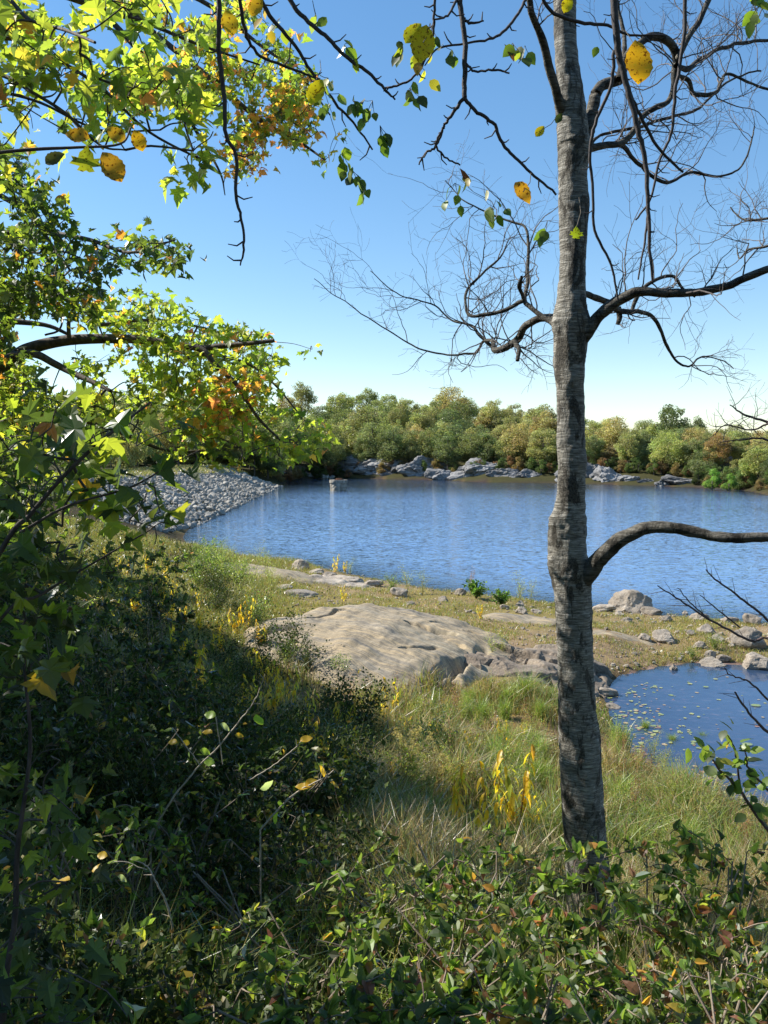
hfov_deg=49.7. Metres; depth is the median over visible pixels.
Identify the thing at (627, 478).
ledge
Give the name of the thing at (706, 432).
broadleaf tree
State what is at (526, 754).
dead weed
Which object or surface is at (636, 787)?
dead weed
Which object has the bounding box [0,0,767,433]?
sky
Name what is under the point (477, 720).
leafy weed
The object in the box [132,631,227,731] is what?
viburnum shrub
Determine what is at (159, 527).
riprap stone
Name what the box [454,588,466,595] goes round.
stone
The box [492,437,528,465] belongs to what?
broadleaf tree
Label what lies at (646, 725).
sedge tuft
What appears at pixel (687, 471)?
shoreline bush
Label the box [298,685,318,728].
yellow leaved plant
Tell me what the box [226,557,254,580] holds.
leafy weed
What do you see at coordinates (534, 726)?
wispy weed
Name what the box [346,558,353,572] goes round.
wispy weed
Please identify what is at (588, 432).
broadleaf tree
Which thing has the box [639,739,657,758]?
wispy weed
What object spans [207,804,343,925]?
viburnum shrub
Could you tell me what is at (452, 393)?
broadleaf tree
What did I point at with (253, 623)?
leafy weed
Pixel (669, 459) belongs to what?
broadleaf tree
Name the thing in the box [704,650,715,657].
stone
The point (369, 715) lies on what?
leafy weed
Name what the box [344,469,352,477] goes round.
shoreline bush
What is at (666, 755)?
wispy weed
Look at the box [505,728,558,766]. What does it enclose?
sedge tuft
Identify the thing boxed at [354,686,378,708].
leafy weed
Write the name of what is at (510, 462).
shoreline bush
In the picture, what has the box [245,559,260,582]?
wispy weed
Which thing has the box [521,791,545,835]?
yellow leaved plant
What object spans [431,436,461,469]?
broadleaf tree
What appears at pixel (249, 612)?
yellow leaved plant
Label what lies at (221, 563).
wispy weed
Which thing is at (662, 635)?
boulder
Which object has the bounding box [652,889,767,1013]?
viburnum shrub
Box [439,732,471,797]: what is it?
wispy weed
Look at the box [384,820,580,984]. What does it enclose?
viburnum shrub
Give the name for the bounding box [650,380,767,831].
bare twig shrub
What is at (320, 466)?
shoreline bush
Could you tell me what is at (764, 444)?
broadleaf tree
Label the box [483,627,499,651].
wispy weed
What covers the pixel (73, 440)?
maple sapling
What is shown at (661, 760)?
wispy weed
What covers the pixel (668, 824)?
wispy weed
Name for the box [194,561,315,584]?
rock slab
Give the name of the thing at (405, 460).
shoreline bush
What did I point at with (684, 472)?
shoreline bush
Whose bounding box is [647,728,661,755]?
wispy weed
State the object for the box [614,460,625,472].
shoreline bush
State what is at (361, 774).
leafy weed
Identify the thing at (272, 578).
wispy weed
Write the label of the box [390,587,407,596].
stone
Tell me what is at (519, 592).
wispy weed
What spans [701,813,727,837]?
leafy weed
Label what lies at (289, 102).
red maple
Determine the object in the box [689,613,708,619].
stone
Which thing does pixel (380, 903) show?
viburnum shrub
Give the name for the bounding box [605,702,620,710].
stone
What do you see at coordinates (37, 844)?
viburnum shrub
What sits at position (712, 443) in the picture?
broadleaf tree
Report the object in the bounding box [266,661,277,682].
yellow leaved plant
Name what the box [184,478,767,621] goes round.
lake water
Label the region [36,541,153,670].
viburnum shrub
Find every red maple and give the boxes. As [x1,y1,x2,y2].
[0,0,259,209]
[0,137,342,547]
[96,0,349,194]
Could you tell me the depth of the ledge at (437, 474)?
181.10 m
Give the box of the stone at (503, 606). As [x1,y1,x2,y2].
[499,604,508,608]
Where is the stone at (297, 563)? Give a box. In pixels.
[292,559,309,570]
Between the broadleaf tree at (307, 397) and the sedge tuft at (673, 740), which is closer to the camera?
the sedge tuft at (673, 740)
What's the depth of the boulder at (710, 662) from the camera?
23.38 m
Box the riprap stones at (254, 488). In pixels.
[65,464,334,529]
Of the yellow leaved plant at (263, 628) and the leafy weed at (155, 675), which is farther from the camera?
the yellow leaved plant at (263, 628)
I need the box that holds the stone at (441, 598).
[438,596,448,602]
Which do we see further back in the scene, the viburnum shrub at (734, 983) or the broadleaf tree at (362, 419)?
the broadleaf tree at (362, 419)
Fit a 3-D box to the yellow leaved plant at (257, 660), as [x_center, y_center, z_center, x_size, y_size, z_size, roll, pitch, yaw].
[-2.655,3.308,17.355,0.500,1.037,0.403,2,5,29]
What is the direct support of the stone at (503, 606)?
on the ground at (700, 695)
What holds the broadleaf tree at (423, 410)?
on the ground at (700, 695)
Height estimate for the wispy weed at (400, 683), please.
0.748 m
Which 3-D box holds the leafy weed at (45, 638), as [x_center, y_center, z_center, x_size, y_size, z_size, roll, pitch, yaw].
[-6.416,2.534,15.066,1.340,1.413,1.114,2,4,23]
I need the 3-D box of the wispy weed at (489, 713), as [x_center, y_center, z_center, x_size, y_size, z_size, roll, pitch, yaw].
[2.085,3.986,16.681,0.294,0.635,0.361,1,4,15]
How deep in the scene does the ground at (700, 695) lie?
22.62 m
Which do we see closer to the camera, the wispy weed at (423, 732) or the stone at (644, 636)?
the wispy weed at (423, 732)
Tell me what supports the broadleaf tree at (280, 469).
on the ground at (700, 695)
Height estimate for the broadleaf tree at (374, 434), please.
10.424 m
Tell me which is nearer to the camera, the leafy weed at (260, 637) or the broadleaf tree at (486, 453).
the leafy weed at (260, 637)
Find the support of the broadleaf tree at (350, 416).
on the ground at (700, 695)
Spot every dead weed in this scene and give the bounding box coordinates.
[392,673,402,698]
[450,679,460,713]
[506,733,516,759]
[520,697,530,726]
[522,738,530,768]
[617,724,627,750]
[629,768,642,805]
[639,743,648,762]
[646,754,654,773]
[737,803,750,838]
[737,822,747,850]
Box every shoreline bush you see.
[275,472,285,481]
[281,469,293,480]
[288,467,299,479]
[293,467,303,478]
[300,467,307,475]
[304,464,313,472]
[311,466,322,478]
[316,463,327,472]
[326,464,334,475]
[332,464,343,475]
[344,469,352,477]
[376,460,390,473]
[387,458,394,468]
[399,458,407,464]
[421,460,427,470]
[429,459,443,468]
[449,462,459,470]
[495,457,509,468]
[495,460,507,468]
[505,456,515,467]
[511,457,524,470]
[525,456,538,469]
[525,459,539,467]
[534,459,549,473]
[546,463,552,472]
[550,461,557,472]
[597,457,607,467]
[605,457,618,470]
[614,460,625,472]
[623,463,632,472]
[630,458,639,468]
[632,461,642,472]
[645,457,659,474]
[653,461,669,474]
[659,458,669,473]
[670,461,683,476]
[680,467,690,476]
[681,466,692,476]
[691,470,704,484]
[699,465,710,480]
[701,469,722,490]
[702,475,713,482]
[705,465,720,483]
[720,466,731,484]
[720,473,737,491]
[724,468,742,479]
[734,470,755,489]
[741,474,752,487]
[746,473,756,486]
[754,478,766,489]
[761,469,767,484]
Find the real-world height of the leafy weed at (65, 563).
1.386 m
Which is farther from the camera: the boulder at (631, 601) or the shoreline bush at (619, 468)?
the shoreline bush at (619, 468)
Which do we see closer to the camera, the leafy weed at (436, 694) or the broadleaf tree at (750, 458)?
the leafy weed at (436, 694)
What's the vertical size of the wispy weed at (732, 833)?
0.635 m
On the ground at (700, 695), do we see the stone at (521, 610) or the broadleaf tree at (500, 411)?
the broadleaf tree at (500, 411)
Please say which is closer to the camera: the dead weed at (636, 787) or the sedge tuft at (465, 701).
the dead weed at (636, 787)
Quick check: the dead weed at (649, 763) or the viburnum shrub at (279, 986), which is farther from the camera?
the dead weed at (649, 763)
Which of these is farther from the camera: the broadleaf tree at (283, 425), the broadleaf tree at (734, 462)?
the broadleaf tree at (283, 425)
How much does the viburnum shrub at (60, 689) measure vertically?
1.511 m
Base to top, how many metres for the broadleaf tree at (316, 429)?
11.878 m
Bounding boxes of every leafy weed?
[0,592,22,618]
[0,626,52,664]
[0,675,84,769]
[0,678,47,741]
[0,697,108,848]
[0,728,56,802]
[1,627,66,662]
[2,702,115,850]
[3,783,44,851]
[4,613,71,659]
[4,638,55,697]
[5,686,152,812]
[18,725,114,811]
[27,576,69,603]
[31,701,201,852]
[32,584,66,629]
[47,549,81,583]
[49,601,95,654]
[52,676,115,718]
[57,588,100,622]
[66,700,174,817]
[68,714,215,860]
[85,546,114,565]
[90,550,130,588]
[112,656,183,708]
[114,622,177,673]
[114,684,208,756]
[116,684,232,784]
[119,643,181,693]
[122,662,199,716]
[122,715,269,846]
[123,667,190,712]
[126,690,200,770]
[130,609,173,646]
[133,579,182,623]
[136,660,212,733]
[137,568,168,596]
[140,651,211,714]
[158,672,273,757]
[158,720,256,807]
[168,699,293,834]
[168,710,279,789]
[173,536,198,563]
[179,553,211,579]
[179,686,261,758]
[184,564,206,586]
[187,548,211,569]
[188,538,213,558]
[194,710,312,846]
[195,559,225,589]
[196,544,222,566]
[198,535,227,554]
[199,582,233,612]
[200,553,222,568]
[201,563,236,594]
[202,542,234,571]
[202,631,242,667]
[202,657,270,724]
[202,700,246,738]
[204,543,227,558]
[205,575,239,606]
[208,556,232,572]
[210,561,235,580]
[212,557,234,573]
[214,652,250,685]
[219,560,250,582]
[225,643,278,689]
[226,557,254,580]
[227,593,245,614]
[230,628,289,681]
[232,708,274,742]
[232,734,297,798]
[240,586,280,620]
[240,602,274,627]
[240,699,320,762]
[241,616,276,644]
[246,742,336,839]
[260,712,321,771]
[262,606,316,658]
[262,739,300,780]
[265,694,404,827]
[270,636,302,665]
[282,629,331,673]
[282,702,326,741]
[289,741,386,821]
[298,663,382,722]
[302,675,355,717]
[317,698,373,731]
[317,703,375,737]
[318,705,353,735]
[323,651,351,670]
[324,712,382,756]
[328,666,397,733]
[344,715,393,754]
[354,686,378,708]
[361,748,396,772]
[382,573,406,589]
[396,704,458,754]
[397,760,443,796]
[405,715,454,750]
[422,686,443,706]
[437,702,462,719]
[439,713,477,739]
[462,773,493,799]
[466,714,489,729]
[472,746,511,783]
[476,796,503,823]
[478,778,493,804]
[512,766,532,788]
[604,791,624,816]
[611,787,653,823]
[644,810,672,839]
[685,646,699,658]
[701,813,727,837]
[706,630,725,648]
[740,823,765,840]
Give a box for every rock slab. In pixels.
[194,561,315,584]
[309,574,374,587]
[476,613,555,624]
[593,630,653,645]
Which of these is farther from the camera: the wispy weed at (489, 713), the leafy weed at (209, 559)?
the leafy weed at (209, 559)
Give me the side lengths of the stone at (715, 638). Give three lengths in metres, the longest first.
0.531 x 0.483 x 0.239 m
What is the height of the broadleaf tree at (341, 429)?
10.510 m
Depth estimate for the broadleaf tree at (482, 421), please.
233.00 m
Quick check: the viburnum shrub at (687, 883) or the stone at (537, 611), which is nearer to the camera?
the viburnum shrub at (687, 883)
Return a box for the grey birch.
[284,0,767,951]
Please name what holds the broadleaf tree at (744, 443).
on the ground at (700, 695)
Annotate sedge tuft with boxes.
[455,682,487,703]
[456,693,506,724]
[456,700,476,717]
[459,690,476,705]
[467,729,508,753]
[470,726,542,770]
[474,687,492,704]
[481,677,529,709]
[483,718,536,746]
[486,693,524,719]
[490,736,552,773]
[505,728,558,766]
[506,665,551,705]
[508,749,559,792]
[514,725,543,742]
[518,723,552,747]
[521,696,556,721]
[526,684,557,711]
[598,713,650,755]
[602,766,652,803]
[620,816,662,843]
[629,799,659,819]
[634,799,669,825]
[637,717,654,732]
[648,794,695,826]
[653,786,696,807]
[655,758,699,780]
[655,810,702,836]
[661,807,709,834]
[664,730,680,745]
[676,807,718,838]
[694,731,707,740]
[704,827,731,848]
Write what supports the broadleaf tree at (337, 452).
on the ground at (700, 695)
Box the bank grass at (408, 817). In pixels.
[0,599,767,1023]
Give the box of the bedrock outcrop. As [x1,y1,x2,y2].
[242,603,509,694]
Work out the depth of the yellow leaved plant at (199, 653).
16.32 m
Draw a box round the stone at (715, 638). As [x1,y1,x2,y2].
[712,635,725,642]
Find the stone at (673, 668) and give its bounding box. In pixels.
[669,664,677,672]
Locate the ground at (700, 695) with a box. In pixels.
[0,455,767,1022]
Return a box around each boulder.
[275,584,292,589]
[284,589,318,597]
[344,576,363,581]
[592,604,615,610]
[599,687,618,695]
[608,589,652,613]
[640,606,662,614]
[652,629,675,643]
[696,624,715,633]
[699,657,727,668]
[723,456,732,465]
[729,626,766,649]
[742,613,761,624]
[742,652,767,671]
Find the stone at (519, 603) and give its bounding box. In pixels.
[515,600,524,607]
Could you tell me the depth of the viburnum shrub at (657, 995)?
3.08 m
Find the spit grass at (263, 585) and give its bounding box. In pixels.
[2,513,767,735]
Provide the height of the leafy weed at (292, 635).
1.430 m
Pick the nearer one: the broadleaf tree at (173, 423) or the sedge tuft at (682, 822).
the sedge tuft at (682, 822)
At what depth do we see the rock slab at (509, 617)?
27.19 m
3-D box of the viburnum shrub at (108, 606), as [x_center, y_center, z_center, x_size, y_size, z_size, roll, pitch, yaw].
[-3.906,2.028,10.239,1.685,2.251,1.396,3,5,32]
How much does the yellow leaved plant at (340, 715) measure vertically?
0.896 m
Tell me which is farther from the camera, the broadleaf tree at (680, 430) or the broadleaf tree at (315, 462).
the broadleaf tree at (315, 462)
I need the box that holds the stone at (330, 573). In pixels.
[321,572,336,575]
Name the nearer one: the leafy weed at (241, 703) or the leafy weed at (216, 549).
the leafy weed at (241, 703)
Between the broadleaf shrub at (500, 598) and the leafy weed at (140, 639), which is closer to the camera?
the leafy weed at (140, 639)
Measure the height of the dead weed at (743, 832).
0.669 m
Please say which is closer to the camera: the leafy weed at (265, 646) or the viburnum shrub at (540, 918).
the viburnum shrub at (540, 918)
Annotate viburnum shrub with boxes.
[0,565,93,698]
[0,589,138,721]
[0,665,108,758]
[0,702,122,834]
[0,790,166,964]
[6,909,204,1023]
[18,647,168,745]
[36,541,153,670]
[38,799,205,951]
[70,587,195,716]
[72,696,232,843]
[97,781,261,917]
[103,948,322,1023]
[113,540,199,664]
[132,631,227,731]
[157,867,334,985]
[158,688,269,772]
[175,943,405,1023]
[178,742,305,854]
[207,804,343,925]
[210,899,409,1023]
[247,746,348,848]
[259,963,478,1023]
[279,830,478,998]
[316,903,518,1023]
[343,851,551,1008]
[355,956,647,1023]
[361,884,565,1023]
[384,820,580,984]
[410,892,616,1023]
[443,917,646,1023]
[468,971,616,1023]
[496,967,678,1023]
[530,836,649,999]
[536,909,767,1023]
[550,864,761,1018]
[573,949,767,1023]
[575,819,748,967]
[587,823,767,1017]
[633,918,767,1023]
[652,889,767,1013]
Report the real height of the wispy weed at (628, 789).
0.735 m
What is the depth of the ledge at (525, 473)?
169.66 m
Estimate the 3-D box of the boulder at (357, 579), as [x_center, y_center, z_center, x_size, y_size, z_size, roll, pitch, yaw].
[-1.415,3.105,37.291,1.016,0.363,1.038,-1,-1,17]
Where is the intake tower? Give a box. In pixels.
[329,478,347,490]
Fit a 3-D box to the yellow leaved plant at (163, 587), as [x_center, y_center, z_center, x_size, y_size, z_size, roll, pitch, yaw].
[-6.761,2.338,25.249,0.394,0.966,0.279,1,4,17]
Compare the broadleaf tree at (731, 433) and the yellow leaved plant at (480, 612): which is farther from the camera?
the broadleaf tree at (731, 433)
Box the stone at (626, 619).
[621,617,632,621]
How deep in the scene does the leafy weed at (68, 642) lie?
17.12 m
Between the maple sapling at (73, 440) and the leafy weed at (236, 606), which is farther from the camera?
the leafy weed at (236, 606)
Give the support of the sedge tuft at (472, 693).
on the ground at (700, 695)
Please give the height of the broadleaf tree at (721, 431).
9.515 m
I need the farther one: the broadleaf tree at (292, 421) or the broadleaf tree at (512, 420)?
the broadleaf tree at (512, 420)
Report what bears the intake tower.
in the lake water
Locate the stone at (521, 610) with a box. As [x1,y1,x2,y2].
[515,607,527,614]
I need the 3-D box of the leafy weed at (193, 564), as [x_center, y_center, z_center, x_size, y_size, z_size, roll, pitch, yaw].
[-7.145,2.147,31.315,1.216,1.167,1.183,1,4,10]
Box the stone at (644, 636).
[638,633,651,641]
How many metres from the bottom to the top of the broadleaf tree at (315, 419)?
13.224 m
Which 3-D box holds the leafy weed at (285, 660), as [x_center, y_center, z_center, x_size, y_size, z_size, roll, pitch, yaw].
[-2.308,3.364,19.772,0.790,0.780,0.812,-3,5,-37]
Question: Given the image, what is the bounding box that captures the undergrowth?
[0,502,753,1023]
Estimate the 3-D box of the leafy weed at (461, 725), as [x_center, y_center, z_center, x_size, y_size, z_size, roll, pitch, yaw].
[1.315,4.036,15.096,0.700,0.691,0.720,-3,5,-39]
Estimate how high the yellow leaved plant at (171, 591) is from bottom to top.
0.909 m
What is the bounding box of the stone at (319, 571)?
[308,569,323,573]
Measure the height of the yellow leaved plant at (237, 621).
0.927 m
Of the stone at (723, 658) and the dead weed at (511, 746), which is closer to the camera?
the dead weed at (511, 746)
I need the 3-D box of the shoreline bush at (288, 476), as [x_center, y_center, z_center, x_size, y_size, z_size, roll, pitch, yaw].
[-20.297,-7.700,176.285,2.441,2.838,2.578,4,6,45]
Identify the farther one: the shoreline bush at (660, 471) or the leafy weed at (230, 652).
the shoreline bush at (660, 471)
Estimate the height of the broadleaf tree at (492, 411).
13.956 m
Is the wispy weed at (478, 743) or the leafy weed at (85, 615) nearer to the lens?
the wispy weed at (478, 743)
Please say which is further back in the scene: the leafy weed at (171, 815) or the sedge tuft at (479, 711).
the sedge tuft at (479, 711)
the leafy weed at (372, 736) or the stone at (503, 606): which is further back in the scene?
the stone at (503, 606)
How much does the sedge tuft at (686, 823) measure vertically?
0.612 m
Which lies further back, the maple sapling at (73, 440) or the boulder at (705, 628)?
the boulder at (705, 628)
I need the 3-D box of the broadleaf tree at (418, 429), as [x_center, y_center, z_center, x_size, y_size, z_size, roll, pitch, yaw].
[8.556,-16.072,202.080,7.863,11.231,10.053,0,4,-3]
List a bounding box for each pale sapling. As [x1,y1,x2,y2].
[56,851,173,972]
[149,673,264,949]
[240,735,338,945]
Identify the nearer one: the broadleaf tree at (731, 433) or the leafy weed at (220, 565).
the leafy weed at (220, 565)
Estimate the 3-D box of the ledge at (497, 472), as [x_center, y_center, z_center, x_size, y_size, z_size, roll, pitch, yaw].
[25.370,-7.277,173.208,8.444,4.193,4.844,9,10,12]
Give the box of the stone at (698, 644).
[693,641,705,648]
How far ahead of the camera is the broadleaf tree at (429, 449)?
191.60 m
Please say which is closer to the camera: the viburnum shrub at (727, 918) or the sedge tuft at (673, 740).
the viburnum shrub at (727, 918)
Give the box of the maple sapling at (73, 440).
[0,360,202,1023]
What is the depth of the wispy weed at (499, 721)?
15.08 m
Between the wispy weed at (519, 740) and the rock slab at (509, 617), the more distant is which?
the rock slab at (509, 617)
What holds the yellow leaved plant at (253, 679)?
on the ground at (700, 695)
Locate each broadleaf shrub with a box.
[462,579,490,598]
[490,588,511,604]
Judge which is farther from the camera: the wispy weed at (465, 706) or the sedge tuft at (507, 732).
the wispy weed at (465, 706)
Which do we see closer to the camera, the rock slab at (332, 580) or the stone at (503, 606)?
the stone at (503, 606)
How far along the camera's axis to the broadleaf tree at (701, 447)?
157.60 m
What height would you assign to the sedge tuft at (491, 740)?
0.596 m
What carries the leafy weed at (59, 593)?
on the ground at (700, 695)
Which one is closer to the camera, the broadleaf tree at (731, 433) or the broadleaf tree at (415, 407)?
the broadleaf tree at (731, 433)
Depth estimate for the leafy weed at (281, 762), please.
10.04 m
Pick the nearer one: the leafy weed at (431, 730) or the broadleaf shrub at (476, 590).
the leafy weed at (431, 730)
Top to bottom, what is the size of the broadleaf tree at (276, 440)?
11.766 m
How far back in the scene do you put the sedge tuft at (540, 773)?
12.80 m
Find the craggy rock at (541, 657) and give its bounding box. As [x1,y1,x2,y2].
[463,639,622,699]
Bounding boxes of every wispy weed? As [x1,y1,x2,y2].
[213,547,232,568]
[220,539,234,560]
[223,556,239,584]
[231,556,250,594]
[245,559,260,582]
[246,566,257,592]
[251,537,265,563]
[259,553,277,578]
[261,561,278,587]
[269,567,280,588]
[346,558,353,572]
[380,711,416,742]
[382,714,394,736]
[391,672,407,695]
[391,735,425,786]
[398,567,413,593]
[407,693,428,714]
[407,738,434,779]
[410,720,433,750]
[414,570,428,595]
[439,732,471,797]
[453,690,463,715]
[459,697,472,718]
[465,726,490,760]
[480,701,495,720]
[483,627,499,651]
[483,701,514,743]
[488,753,522,802]
[495,624,512,650]
[495,740,534,794]
[506,746,530,773]
[508,726,530,752]
[512,565,530,600]
[521,702,546,744]
[523,743,550,775]
[527,578,536,602]
[527,709,538,729]
[604,719,625,752]
[606,727,628,750]
[607,785,624,820]
[613,772,629,800]
[613,778,642,810]
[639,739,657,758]
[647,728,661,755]
[648,793,691,854]
[649,770,675,798]
[653,750,670,772]
[654,767,688,800]
[656,738,674,767]
[670,754,696,780]
[682,803,701,828]
[686,797,712,830]
[689,777,724,819]
[695,773,726,809]
[718,820,739,845]
[736,801,767,832]
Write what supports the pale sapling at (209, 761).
on the ground at (700, 695)
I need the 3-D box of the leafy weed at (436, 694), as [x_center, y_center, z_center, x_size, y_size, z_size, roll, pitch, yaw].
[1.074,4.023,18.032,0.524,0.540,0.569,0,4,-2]
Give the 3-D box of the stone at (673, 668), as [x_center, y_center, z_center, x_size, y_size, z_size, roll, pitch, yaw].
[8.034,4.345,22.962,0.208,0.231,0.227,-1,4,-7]
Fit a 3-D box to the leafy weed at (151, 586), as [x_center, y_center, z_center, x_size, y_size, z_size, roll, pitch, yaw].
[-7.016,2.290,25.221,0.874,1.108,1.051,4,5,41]
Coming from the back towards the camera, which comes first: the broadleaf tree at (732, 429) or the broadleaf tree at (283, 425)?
the broadleaf tree at (732, 429)
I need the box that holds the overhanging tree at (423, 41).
[0,0,767,299]
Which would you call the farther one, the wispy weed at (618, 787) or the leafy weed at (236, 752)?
the wispy weed at (618, 787)
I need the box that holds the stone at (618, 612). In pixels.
[614,611,623,615]
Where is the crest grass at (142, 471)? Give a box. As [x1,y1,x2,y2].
[13,464,248,486]
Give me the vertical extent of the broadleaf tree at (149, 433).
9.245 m
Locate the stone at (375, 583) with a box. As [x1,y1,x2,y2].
[364,580,383,586]
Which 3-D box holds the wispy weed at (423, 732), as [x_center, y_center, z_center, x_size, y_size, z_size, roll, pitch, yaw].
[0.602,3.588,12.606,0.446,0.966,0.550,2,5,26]
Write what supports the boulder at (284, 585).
on the ground at (700, 695)
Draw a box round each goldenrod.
[379,738,397,757]
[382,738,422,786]
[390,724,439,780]
[392,730,411,756]
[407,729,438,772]
[415,759,439,801]
[437,753,455,795]
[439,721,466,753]
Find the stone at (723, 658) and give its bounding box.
[716,654,731,661]
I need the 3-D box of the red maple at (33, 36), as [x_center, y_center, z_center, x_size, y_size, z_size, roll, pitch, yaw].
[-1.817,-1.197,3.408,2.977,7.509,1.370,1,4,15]
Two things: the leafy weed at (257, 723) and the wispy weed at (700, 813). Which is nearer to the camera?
the wispy weed at (700, 813)
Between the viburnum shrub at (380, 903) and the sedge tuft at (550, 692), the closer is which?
the viburnum shrub at (380, 903)
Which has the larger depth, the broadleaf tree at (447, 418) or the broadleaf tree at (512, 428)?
the broadleaf tree at (447, 418)
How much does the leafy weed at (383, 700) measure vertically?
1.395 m
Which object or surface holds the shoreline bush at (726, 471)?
on the ground at (700, 695)
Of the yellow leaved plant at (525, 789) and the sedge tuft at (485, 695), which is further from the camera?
the sedge tuft at (485, 695)
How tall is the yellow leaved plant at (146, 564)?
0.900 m
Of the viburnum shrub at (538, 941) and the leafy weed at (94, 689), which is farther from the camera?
the leafy weed at (94, 689)
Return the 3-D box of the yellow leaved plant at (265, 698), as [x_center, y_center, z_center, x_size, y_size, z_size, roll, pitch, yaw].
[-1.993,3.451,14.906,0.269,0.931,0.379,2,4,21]
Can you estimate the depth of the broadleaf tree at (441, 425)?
195.86 m
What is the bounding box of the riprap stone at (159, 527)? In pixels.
[152,523,161,531]
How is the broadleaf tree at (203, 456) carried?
on the ground at (700, 695)
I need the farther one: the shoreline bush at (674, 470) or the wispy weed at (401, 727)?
the shoreline bush at (674, 470)
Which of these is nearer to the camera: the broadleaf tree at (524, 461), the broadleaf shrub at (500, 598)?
the broadleaf shrub at (500, 598)
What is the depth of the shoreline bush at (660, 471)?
157.99 m
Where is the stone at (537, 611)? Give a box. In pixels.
[530,609,541,613]
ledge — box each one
[337,454,408,474]
[379,465,399,475]
[396,455,448,475]
[424,468,451,480]
[447,458,496,479]
[485,468,519,476]
[509,469,543,477]
[585,462,603,477]
[592,466,621,481]
[617,475,639,480]
[636,478,653,482]
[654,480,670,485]
[661,474,691,484]
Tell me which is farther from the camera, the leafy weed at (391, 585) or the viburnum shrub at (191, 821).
the leafy weed at (391, 585)
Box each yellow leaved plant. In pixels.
[130,589,140,610]
[143,555,152,572]
[157,574,167,596]
[162,593,174,619]
[164,580,177,606]
[165,623,187,658]
[191,644,207,686]
[193,601,203,632]
[195,592,205,607]
[197,660,213,695]
[210,633,215,655]
[214,617,223,635]
[216,626,224,652]
[227,604,241,634]
[235,685,252,707]
[240,595,255,629]
[241,674,261,701]
[247,647,270,685]
[249,687,264,711]
[255,619,266,642]
[258,652,277,684]
[263,681,281,714]
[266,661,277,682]
[267,689,279,718]
[272,664,283,701]
[279,669,299,703]
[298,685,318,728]
[299,733,319,767]
[308,717,323,769]
[332,554,339,572]
[333,702,351,734]
[336,701,355,725]
[340,586,346,600]
[341,744,358,773]
[342,724,364,750]
[380,677,404,716]
[444,764,471,828]
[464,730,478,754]
[473,761,518,845]
[476,603,482,618]
[492,744,535,838]
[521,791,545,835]
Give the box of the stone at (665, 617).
[660,615,672,621]
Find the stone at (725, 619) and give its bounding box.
[720,617,738,622]
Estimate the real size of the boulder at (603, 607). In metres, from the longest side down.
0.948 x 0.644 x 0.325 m
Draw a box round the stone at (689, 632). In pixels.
[687,630,695,635]
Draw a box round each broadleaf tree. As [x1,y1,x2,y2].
[0,300,30,601]
[0,438,19,600]
[0,456,56,561]
[53,424,98,471]
[83,412,117,465]
[105,394,130,410]
[110,419,154,467]
[111,422,148,468]
[118,403,151,465]
[131,426,158,467]
[141,413,176,456]
[141,455,156,466]
[153,408,201,465]
[160,407,200,464]
[162,394,195,410]
[174,406,217,460]
[179,447,219,464]
[191,436,242,464]
[197,433,233,461]
[218,429,257,466]
[223,424,257,467]
[240,420,271,475]
[251,453,284,479]
[252,409,290,442]
[258,425,283,472]
[260,449,289,478]
[274,419,295,473]
[275,395,300,417]
[275,408,299,441]
[287,381,317,413]
[291,417,317,464]
[302,424,338,443]
[302,443,327,465]
[303,413,314,420]
[307,404,336,422]
[310,416,341,462]
[316,436,346,466]
[317,411,335,423]
[324,424,346,451]
[325,395,347,420]
[327,408,352,424]
[331,424,351,447]
[331,438,351,461]
[335,391,356,413]
[337,413,356,439]
[340,429,366,453]
[343,405,385,449]
[351,422,387,457]
[352,436,373,461]
[355,387,379,412]
[364,399,389,417]
[372,429,391,457]
[374,401,416,428]
[374,425,407,461]
[379,394,396,409]
[383,423,400,456]
[387,398,412,430]
[394,421,420,461]
[395,398,420,414]
[398,428,426,458]
[401,413,430,430]
[408,423,432,444]
[409,404,434,429]
[409,427,444,461]
[414,406,439,431]
[421,398,452,421]
[426,407,468,437]
[430,411,456,427]
[431,421,457,462]
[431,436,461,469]
[433,384,472,417]
[434,423,473,466]
[439,400,472,426]
[452,433,485,461]
[458,419,478,430]
[459,397,479,421]
[459,427,478,454]
[467,432,497,461]
[472,411,495,431]
[474,399,512,430]
[474,423,492,437]
[479,427,503,460]
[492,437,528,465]
[494,407,523,423]
[494,424,505,447]
[496,426,524,448]
[497,415,520,432]
[498,422,538,466]
[506,403,524,417]
[513,432,535,463]
[514,417,541,459]
[520,403,556,422]
[525,427,556,462]
[527,410,556,446]
[545,441,557,466]
[585,420,597,432]
[585,420,606,439]
[585,434,594,461]
[588,429,621,459]
[589,434,604,462]
[591,416,635,456]
[598,418,628,435]
[599,446,619,464]
[614,432,639,464]
[625,432,647,466]
[629,419,652,434]
[631,445,652,470]
[633,428,652,449]
[638,430,657,456]
[644,421,668,435]
[647,431,690,466]
[649,404,690,466]
[651,440,686,466]
[656,427,680,467]
[670,427,702,467]
[679,437,700,469]
[680,427,708,454]
[683,415,707,429]
[684,440,718,468]
[687,448,724,472]
[692,427,712,450]
[702,432,733,471]
[709,428,725,439]
[713,439,742,466]
[721,459,757,477]
[722,430,745,468]
[725,424,747,435]
[729,430,751,468]
[738,445,767,479]
[741,430,767,448]
[744,436,767,462]
[745,431,755,436]
[751,431,767,462]
[758,456,767,478]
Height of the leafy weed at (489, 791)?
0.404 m
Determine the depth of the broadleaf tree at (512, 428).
188.04 m
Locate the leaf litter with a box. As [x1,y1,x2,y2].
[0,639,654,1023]
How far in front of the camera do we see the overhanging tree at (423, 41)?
2.98 m

